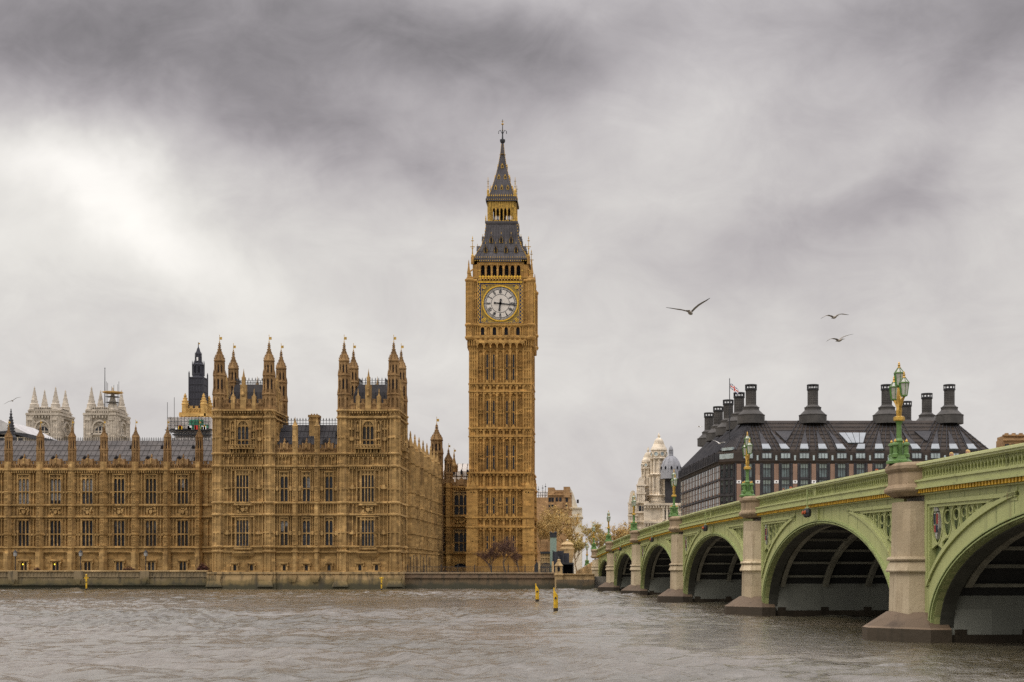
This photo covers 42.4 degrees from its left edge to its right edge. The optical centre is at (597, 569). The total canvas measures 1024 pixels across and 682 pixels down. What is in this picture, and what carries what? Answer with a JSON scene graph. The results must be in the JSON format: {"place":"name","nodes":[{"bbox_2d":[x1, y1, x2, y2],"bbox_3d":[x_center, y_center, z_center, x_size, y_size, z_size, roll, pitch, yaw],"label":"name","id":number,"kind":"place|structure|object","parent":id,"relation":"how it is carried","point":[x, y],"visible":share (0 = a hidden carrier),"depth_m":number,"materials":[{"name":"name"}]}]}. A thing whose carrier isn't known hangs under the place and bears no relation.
{"place":"outdoors","nodes":[
{"label":"outdoors","id":0,"kind":"place"},
{"bbox_2d":[0,588,1023,681],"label":"river water","id":1,"kind":"structure","parent":0,"point":[289,635],"depth_m":65.42,"materials":[{"name":"grey liquid"}]},
{"bbox_2d":[535,583,538,600],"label":"river marker","id":2,"kind":"object","parent":1,"relation":"in","point":[536,593],"visible":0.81,"depth_m":146.62,"materials":[{"name":"yellow paint"}]},
{"bbox_2d":[553,588,557,610],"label":"river marker","id":3,"kind":"object","parent":1,"relation":"in","point":[555,597],"visible":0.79,"depth_m":113.70,"materials":[{"name":"yellow paint"}]},
{"bbox_2d":[0,0,1023,567],"label":"sky","id":4,"kind":"structure","parent":0,"point":[307,176],"materials":[{"name":"grey"}]},
{"bbox_2d":[595,576,605,587],"bbox_3d":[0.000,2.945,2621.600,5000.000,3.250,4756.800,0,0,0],"label":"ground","id":5,"kind":"structure","parent":0,"point":[599,580],"depth_m":243.20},
{"bbox_2d":[0,420,55,440],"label":"gabled hall","id":6,"kind":"structure","parent":5,"relation":"on","point":[22,431],"depth_m":351.01,"materials":[{"name":"metal"}]},
{"bbox_2d":[25,386,74,440],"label":"church tower","id":7,"kind":"structure","parent":5,"relation":"on","point":[55,418],"depth_m":470.00,"materials":[{"name":"stone"}]},
{"bbox_2d":[0,570,211,588],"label":"terrace wall","id":8,"kind":"structure","parent":5,"relation":"on","point":[113,579],"depth_m":239.81,"materials":[{"name":"stone"}]},
{"bbox_2d":[83,381,130,440],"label":"church tower","id":9,"kind":"structure","parent":5,"relation":"on","point":[116,425],"depth_m":469.92,"materials":[{"name":"stone"}]},
{"bbox_2d":[165,342,212,440],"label":"tower","id":10,"kind":"structure","parent":5,"relation":"on","point":[197,406],"depth_m":329.66,"materials":[{"name":"grey stone"}]},
{"bbox_2d":[0,335,468,588],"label":"gothic palace","id":11,"kind":"structure","parent":5,"relation":"on","point":[258,491],"depth_m":245.52,"materials":[{"name":"stone"}]},
{"bbox_2d":[7,409,16,440],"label":"dark spire","id":12,"kind":"structure","parent":11,"relation":"attached to","point":[11,426],"depth_m":299.67,"materials":[{"name":"black metal"}]},
{"bbox_2d":[17,474,29,503],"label":"window","id":13,"kind":"structure","parent":11,"relation":"in","point":[23,480],"depth_m":249.69,"materials":[{"name":"stone"}]},
{"bbox_2d":[17,519,29,546],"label":"window","id":14,"kind":"structure","parent":11,"relation":"in","point":[23,525],"depth_m":249.87,"materials":[{"name":"glass"}]},
{"bbox_2d":[17,560,30,569],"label":"window","id":15,"kind":"structure","parent":11,"relation":"in","point":[26,563],"depth_m":249.63,"materials":[{"name":"stone"}]},
{"bbox_2d":[49,474,61,503],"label":"window","id":16,"kind":"structure","parent":11,"relation":"in","point":[53,477],"depth_m":249.57,"materials":[{"name":"stone"}]},
{"bbox_2d":[49,519,61,546],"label":"window","id":17,"kind":"structure","parent":11,"relation":"in","point":[55,525],"depth_m":249.75,"materials":[{"name":"glass"}]},
{"bbox_2d":[49,560,61,569],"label":"window","id":18,"kind":"structure","parent":11,"relation":"in","point":[57,566],"depth_m":249.63,"materials":[{"name":"stone"}]},
{"bbox_2d":[81,474,93,503],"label":"window","id":19,"kind":"structure","parent":11,"relation":"in","point":[87,497],"depth_m":249.63,"materials":[{"name":"stone"}]},
{"bbox_2d":[81,519,93,546],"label":"window","id":20,"kind":"structure","parent":11,"relation":"in","point":[87,525],"depth_m":249.81,"materials":[{"name":"glass"}]},
{"bbox_2d":[81,560,93,569],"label":"window","id":21,"kind":"structure","parent":11,"relation":"in","point":[86,564],"depth_m":249.63,"materials":[{"name":"stone"}]},
{"bbox_2d":[113,474,125,503],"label":"window","id":22,"kind":"structure","parent":11,"relation":"in","point":[119,480],"depth_m":249.69,"materials":[{"name":"stone"}]},
{"bbox_2d":[113,519,125,546],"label":"window","id":23,"kind":"structure","parent":11,"relation":"in","point":[119,525],"depth_m":249.93,"materials":[{"name":"glass"}]},
{"bbox_2d":[113,560,125,569],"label":"window","id":24,"kind":"structure","parent":11,"relation":"in","point":[118,564],"depth_m":249.63,"materials":[{"name":"stone"}]},
{"bbox_2d":[144,474,156,503],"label":"window","id":25,"kind":"structure","parent":11,"relation":"in","point":[150,479],"depth_m":249.81,"materials":[{"name":"stone"}]},
{"bbox_2d":[144,519,156,546],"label":"window","id":26,"kind":"structure","parent":11,"relation":"in","point":[150,524],"depth_m":249.93,"materials":[{"name":"glass"}]},
{"bbox_2d":[146,560,157,569],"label":"window","id":27,"kind":"structure","parent":11,"relation":"in","point":[150,564],"depth_m":249.69,"materials":[{"name":"stone"}]},
{"bbox_2d":[176,474,188,503],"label":"window","id":28,"kind":"structure","parent":11,"relation":"in","point":[182,480],"depth_m":249.69,"materials":[{"name":"stone"}]},
{"bbox_2d":[176,519,188,546],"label":"window","id":29,"kind":"structure","parent":11,"relation":"in","point":[182,525],"depth_m":249.93,"materials":[{"name":"glass"}]},
{"bbox_2d":[176,560,188,569],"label":"window","id":30,"kind":"structure","parent":11,"relation":"in","point":[182,564],"depth_m":249.69,"materials":[{"name":"stone"}]},
{"bbox_2d":[231,470,234,502],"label":"window","id":31,"kind":"structure","parent":11,"relation":"in","point":[232,487],"depth_m":239.95,"materials":[{"name":"stone"}]},
{"bbox_2d":[231,516,234,546],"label":"window","id":32,"kind":"structure","parent":11,"relation":"in","point":[232,517],"depth_m":239.89,"materials":[{"name":"stone"}]},
{"bbox_2d":[230,562,239,570],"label":"window","id":33,"kind":"structure","parent":11,"relation":"in","point":[234,565],"depth_m":240.13,"materials":[{"name":"stone"}]},
{"bbox_2d":[235,469,249,502],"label":"window","id":34,"kind":"structure","parent":11,"relation":"in","point":[242,476],"depth_m":239.83,"materials":[{"name":"stone"}]},
{"bbox_2d":[235,516,249,546],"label":"window","id":35,"kind":"structure","parent":11,"relation":"in","point":[242,523],"depth_m":239.89,"materials":[{"name":"glass"}]},
{"bbox_2d":[236,420,249,446],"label":"window","id":36,"kind":"structure","parent":11,"relation":"in","point":[243,426],"depth_m":240.30,"materials":[{"name":"stone"}]},
{"bbox_2d":[247,562,255,570],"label":"window","id":37,"kind":"structure","parent":11,"relation":"in","point":[251,565],"depth_m":240.13,"materials":[{"name":"stone"}]},
{"bbox_2d":[250,470,254,502],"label":"window","id":38,"kind":"structure","parent":11,"relation":"in","point":[253,487],"depth_m":239.89,"materials":[{"name":"stone"}]},
{"bbox_2d":[250,516,254,546],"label":"window","id":39,"kind":"structure","parent":11,"relation":"in","point":[250,516],"depth_m":239.89,"materials":[{"name":"stone"}]},
{"bbox_2d":[279,471,288,501],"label":"window","id":40,"kind":"structure","parent":11,"relation":"in","point":[284,475],"depth_m":241.24,"materials":[{"name":"stone"}]},
{"bbox_2d":[279,517,288,545],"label":"window","id":41,"kind":"structure","parent":11,"relation":"in","point":[284,521],"depth_m":241.24,"materials":[{"name":"glass"}]},
{"bbox_2d":[279,562,288,570],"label":"window","id":42,"kind":"structure","parent":11,"relation":"in","point":[284,565],"depth_m":240.83,"materials":[{"name":"stone"}]},
{"bbox_2d":[302,471,310,501],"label":"window","id":43,"kind":"structure","parent":11,"relation":"in","point":[306,475],"depth_m":241.24,"materials":[{"name":"stone"}]},
{"bbox_2d":[302,517,310,545],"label":"window","id":44,"kind":"structure","parent":11,"relation":"in","point":[306,521],"depth_m":241.24,"materials":[{"name":"glass"}]},
{"bbox_2d":[302,562,310,570],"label":"window","id":45,"kind":"structure","parent":11,"relation":"in","point":[306,565],"depth_m":240.83,"materials":[{"name":"stone"}]},
{"bbox_2d":[324,471,333,501],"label":"window","id":46,"kind":"structure","parent":11,"relation":"in","point":[328,475],"depth_m":241.07,"materials":[{"name":"stone"}]},
{"bbox_2d":[324,517,333,545],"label":"window","id":47,"kind":"structure","parent":11,"relation":"in","point":[328,521],"depth_m":241.07,"materials":[{"name":"glass"}]},
{"bbox_2d":[324,562,333,570],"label":"window","id":48,"kind":"structure","parent":11,"relation":"in","point":[329,565],"depth_m":240.83,"materials":[{"name":"stone"}]},
{"bbox_2d":[356,470,360,502],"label":"window","id":49,"kind":"structure","parent":11,"relation":"in","point":[357,487],"depth_m":239.89,"materials":[{"name":"stone"}]},
{"bbox_2d":[356,516,360,546],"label":"window","id":50,"kind":"structure","parent":11,"relation":"in","point":[357,517],"depth_m":239.89,"materials":[{"name":"stone"}]},
{"bbox_2d":[355,562,364,570],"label":"window","id":51,"kind":"structure","parent":11,"relation":"in","point":[359,565],"depth_m":240.13,"materials":[{"name":"stone"}]},
{"bbox_2d":[361,469,374,502],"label":"window","id":52,"kind":"structure","parent":11,"relation":"in","point":[367,475],"depth_m":240.04,"materials":[{"name":"stone"}]},
{"bbox_2d":[361,516,374,546],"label":"window","id":53,"kind":"structure","parent":11,"relation":"in","point":[367,522],"depth_m":240.07,"materials":[{"name":"glass"}]},
{"bbox_2d":[362,420,374,446],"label":"window","id":54,"kind":"structure","parent":11,"relation":"in","point":[368,426],"depth_m":240.30,"materials":[{"name":"stone"}]},
{"bbox_2d":[372,562,380,570],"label":"window","id":55,"kind":"structure","parent":11,"relation":"in","point":[376,565],"depth_m":240.13,"materials":[{"name":"stone"}]},
{"bbox_2d":[375,470,379,502],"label":"window","id":56,"kind":"structure","parent":11,"relation":"in","point":[375,470],"depth_m":240.07,"materials":[{"name":"stone"}]},
{"bbox_2d":[375,516,379,546],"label":"window","id":57,"kind":"structure","parent":11,"relation":"in","point":[375,516],"depth_m":240.07,"materials":[{"name":"stone"}]},
{"bbox_2d":[401,472,402,502],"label":"window","id":58,"kind":"structure","parent":11,"relation":"in","point":[401,472],"depth_m":245.01,"materials":[{"name":"stone"}]},
{"bbox_2d":[401,517,402,545],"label":"window","id":59,"kind":"structure","parent":11,"relation":"in","point":[401,517],"depth_m":245.01,"materials":[{"name":"stone"}]},
{"bbox_2d":[454,491,466,516],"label":"window","id":60,"kind":"structure","parent":11,"relation":"in","point":[460,502],"depth_m":296.95,"materials":[{"name":"glass"}]},
{"bbox_2d":[454,529,466,551],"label":"window","id":61,"kind":"structure","parent":11,"relation":"in","point":[460,538],"depth_m":296.95,"materials":[{"name":"glass"}]},
{"bbox_2d":[405,572,554,588],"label":"embankment wall","id":62,"kind":"structure","parent":5,"relation":"on","point":[476,580],"depth_m":241.72,"materials":[{"name":"stone"}]},
{"bbox_2d":[407,564,552,571],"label":"iron railing","id":63,"kind":"object","parent":62,"relation":"on","point":[476,568],"visible":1,"depth_m":242.98,"materials":[{"name":"metal"}]},
{"bbox_2d":[474,545,500,566],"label":"bare tree","id":64,"kind":"object","parent":5,"relation":"on","point":[493,553],"visible":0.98,"depth_m":270.20,"materials":[{"name":"brown plant"}]},
{"bbox_2d":[465,119,538,571],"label":"clock tower","id":65,"kind":"structure","parent":5,"relation":"on","point":[501,326],"depth_m":288.06,"materials":[{"name":"brown stone"}]},
{"bbox_2d":[491,534,517,571],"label":"bare tree","id":66,"kind":"object","parent":5,"relation":"on","point":[504,548],"visible":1,"depth_m":267.82,"materials":[{"name":"brown plant"}]},
{"bbox_2d":[508,549,523,571],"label":"bare tree","id":67,"kind":"object","parent":5,"relation":"on","point":[515,556],"visible":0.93,"depth_m":272.42,"materials":[{"name":"brown plant"}]},
{"bbox_2d":[537,483,547,562],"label":"rooftop block","id":68,"kind":"structure","parent":5,"relation":"on","point":[542,498],"depth_m":415.00,"materials":[{"name":"brown brick"}]},
{"bbox_2d":[534,560,553,571],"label":"iron gates","id":69,"kind":"object","parent":5,"relation":"on","point":[536,565],"visible":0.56,"depth_m":261.97,"materials":[{"name":"metal"}]},
{"bbox_2d":[540,540,549,571],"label":"gate lodge","id":70,"kind":"structure","parent":5,"relation":"on","point":[545,552],"depth_m":268.00,"materials":[{"name":"stone"}]},
{"bbox_2d":[537,510,558,549],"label":"budding tree","id":71,"kind":"object","parent":5,"relation":"on","point":[542,530],"visible":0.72,"depth_m":313.96,"materials":[{"name":"brown plant"}]},
{"bbox_2d":[549,532,556,571],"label":"tall screen","id":72,"kind":"object","parent":5,"relation":"on","point":[553,541],"visible":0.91,"depth_m":266.00,"materials":[{"name":"teal metal"}]},
{"bbox_2d":[537,503,573,540],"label":"budding tree","id":73,"kind":"object","parent":5,"relation":"on","point":[547,517],"visible":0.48,"depth_m":336.06,"materials":[{"name":"brown plant"}]},
{"bbox_2d":[552,550,568,571],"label":"dark hoarding","id":74,"kind":"object","parent":5,"relation":"on","point":[563,556],"visible":0.44,"depth_m":262.89,"materials":[{"name":"black metal"}]},
{"bbox_2d":[548,487,582,573],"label":"brick building","id":75,"kind":"structure","parent":5,"relation":"on","point":[560,498],"depth_m":390.00,"materials":[{"name":"brown brick"}]},
{"bbox_2d":[548,507,583,543],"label":"budding tree","id":76,"kind":"object","parent":5,"relation":"on","point":[568,531],"visible":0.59,"depth_m":343.82,"materials":[{"name":"brown plant"}]},
{"bbox_2d":[560,539,574,562],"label":"stone kiosk","id":77,"kind":"object","parent":5,"relation":"on","point":[567,546],"visible":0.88,"depth_m":272.94,"materials":[{"name":"beige stone"}]},
{"bbox_2d":[562,563,573,573],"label":"subway entrance","id":78,"kind":"object","parent":5,"relation":"on","point":[567,568],"visible":0.73,"depth_m":252.60,"materials":[{"name":"black metal"}]},
{"bbox_2d":[556,574,594,589],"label":"landing wall","id":79,"kind":"structure","parent":5,"relation":"on","point":[582,581],"depth_m":238.94,"materials":[{"name":"stone"}]},
{"bbox_2d":[554,557,562,588],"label":"gate pillar","id":80,"kind":"structure","parent":79,"relation":"on","point":[558,574],"depth_m":239.53,"materials":[{"name":"stone"}]},
{"bbox_2d":[565,535,588,570],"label":"budding tree","id":81,"kind":"object","parent":5,"relation":"on","point":[578,545],"visible":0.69,"depth_m":331.03,"materials":[{"name":"beige plant"}]},
{"bbox_2d":[576,558,598,573],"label":"approach ramp","id":82,"kind":"structure","parent":5,"relation":"on","point":[586,569],"depth_m":280.01,"materials":[{"name":"stone"}]},
{"bbox_2d":[584,543,588,565],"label":"street lamp","id":83,"kind":"object","parent":82,"relation":"on","point":[586,561],"visible":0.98,"depth_m":280.75,"materials":[{"name":"green metal"}]},
{"bbox_2d":[578,520,607,559],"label":"budding tree","id":84,"kind":"object","parent":5,"relation":"on","point":[600,537],"visible":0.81,"depth_m":348.96,"materials":[{"name":"beige plant"}]},
{"bbox_2d":[605,520,630,540],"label":"budding tree","id":85,"kind":"object","parent":5,"relation":"on","point":[624,531],"visible":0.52,"depth_m":356.72,"materials":[{"name":"brown plant"}]},
{"bbox_2d":[628,433,681,529],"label":"domed building","id":86,"kind":"structure","parent":5,"relation":"on","point":[654,492],"depth_m":399.35,"materials":[{"name":"stone"}]},
{"bbox_2d":[677,384,987,515],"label":"office building","id":87,"kind":"structure","parent":5,"relation":"on","point":[813,445],"depth_m":305.14,"materials":[{"name":"brown metal"}]},
{"bbox_2d":[720,447,733,458],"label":"attic window","id":88,"kind":"structure","parent":87,"relation":"in","point":[722,456],"depth_m":301.11,"materials":[{"name":"grey glass"}]},
{"bbox_2d":[729,378,737,439],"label":"flagpole","id":89,"kind":"object","parent":87,"relation":"on","point":[733,388],"visible":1,"depth_m":305.90,"materials":[{"name":"white metal"}]},
{"bbox_2d":[744,464,751,476],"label":"office window","id":90,"kind":"structure","parent":87,"relation":"in","point":[750,471],"depth_m":299.94,"materials":[{"name":"grey glass"}]},
{"bbox_2d":[763,464,770,476],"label":"office window","id":91,"kind":"structure","parent":87,"relation":"in","point":[766,467],"depth_m":299.94,"materials":[{"name":"grey glass"}]},
{"bbox_2d":[763,480,770,492],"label":"office window","id":92,"kind":"structure","parent":87,"relation":"in","point":[766,483],"depth_m":299.94,"materials":[{"name":"grey glass"}]},
{"bbox_2d":[782,464,788,476],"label":"office window","id":93,"kind":"structure","parent":87,"relation":"in","point":[785,467],"depth_m":299.94,"materials":[{"name":"grey glass"}]},
{"bbox_2d":[782,480,788,489],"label":"office window","id":94,"kind":"structure","parent":87,"relation":"in","point":[785,483],"depth_m":299.86,"materials":[{"name":"grey glass"}]},
{"bbox_2d":[801,464,807,476],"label":"office window","id":95,"kind":"structure","parent":87,"relation":"in","point":[804,467],"depth_m":299.94,"materials":[{"name":"grey glass"}]},
{"bbox_2d":[819,464,826,476],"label":"office window","id":96,"kind":"structure","parent":87,"relation":"in","point":[822,467],"depth_m":299.94,"materials":[{"name":"grey glass"}]},
{"bbox_2d":[838,464,844,476],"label":"office window","id":97,"kind":"structure","parent":87,"relation":"in","point":[841,467],"depth_m":299.94,"materials":[{"name":"grey glass"}]},
{"bbox_2d":[857,464,863,473],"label":"office window","id":98,"kind":"structure","parent":87,"relation":"in","point":[860,467],"depth_m":299.86,"materials":[{"name":"grey glass"}]},
{"bbox_2d":[996,433,1023,447],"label":"brick block","id":99,"kind":"structure","parent":5,"relation":"on","point":[1005,439],"depth_m":330.00,"materials":[{"name":"brown brick"}]},
{"bbox_2d":[666,298,709,314],"bbox_3d":[2.751,-7.978,39.983,1.174,0.472,0.748,0,0,-17],"label":"gull","id":100,"kind":"object","parent":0,"point":[692,310],"visible":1,"depth_m":40.00,"materials":[{"name":"grey"}]},
{"bbox_3d":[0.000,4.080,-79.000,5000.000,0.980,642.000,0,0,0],"label":"water","id":101,"kind":"structure","parent":0,"visible":0},
{"bbox_2d":[591,443,1023,642],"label":"arch bridge","id":102,"kind":"structure","parent":101,"relation":"in","point":[930,551],"depth_m":76.06,"materials":[{"name":"green paint"}]},
{"bbox_2d":[591,522,596,548],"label":"street lamp","id":103,"kind":"object","parent":102,"relation":"on","point":[593,544],"visible":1,"depth_m":247.74,"materials":[{"name":"green metal"}]},
{"bbox_2d":[605,510,611,541],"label":"street lamp","id":104,"kind":"object","parent":102,"relation":"on","point":[608,536],"visible":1,"depth_m":219.16,"materials":[{"name":"green metal"}]},
{"bbox_2d":[629,494,637,530],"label":"street lamp","id":105,"kind":"object","parent":102,"relation":"on","point":[633,523],"visible":1,"depth_m":183.17,"materials":[{"name":"green metal"}]},
{"bbox_2d":[668,472,679,516],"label":"street lamp","id":106,"kind":"object","parent":102,"relation":"on","point":[673,509],"visible":1,"depth_m":145.20,"materials":[{"name":"green metal"}]},
{"bbox_2d":[739,432,754,496],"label":"street lamp","id":107,"kind":"object","parent":102,"relation":"on","point":[747,487],"visible":1,"depth_m":105.30,"materials":[{"name":"green metal"}]},
{"bbox_2d":[802,489,813,517],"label":"navigation light","id":108,"kind":"object","parent":102,"relation":"hanging from","point":[806,512],"visible":1,"depth_m":86.39,"materials":[{"name":"green paint"}]},
{"bbox_2d":[886,362,911,464],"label":"street lamp","id":109,"kind":"object","parent":102,"relation":"on","point":[898,391],"visible":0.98,"depth_m":67.15,"materials":[{"name":"green metal"}]},
{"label":"terrace floor","id":110,"kind":"structure","parent":0,"visible":0},
{"bbox_2d":[197,562,209,569],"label":"hedge","id":111,"kind":"object","parent":110,"relation":"on","point":[203,567],"visible":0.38,"depth_m":243.77,"materials":[{"name":"red plant"}]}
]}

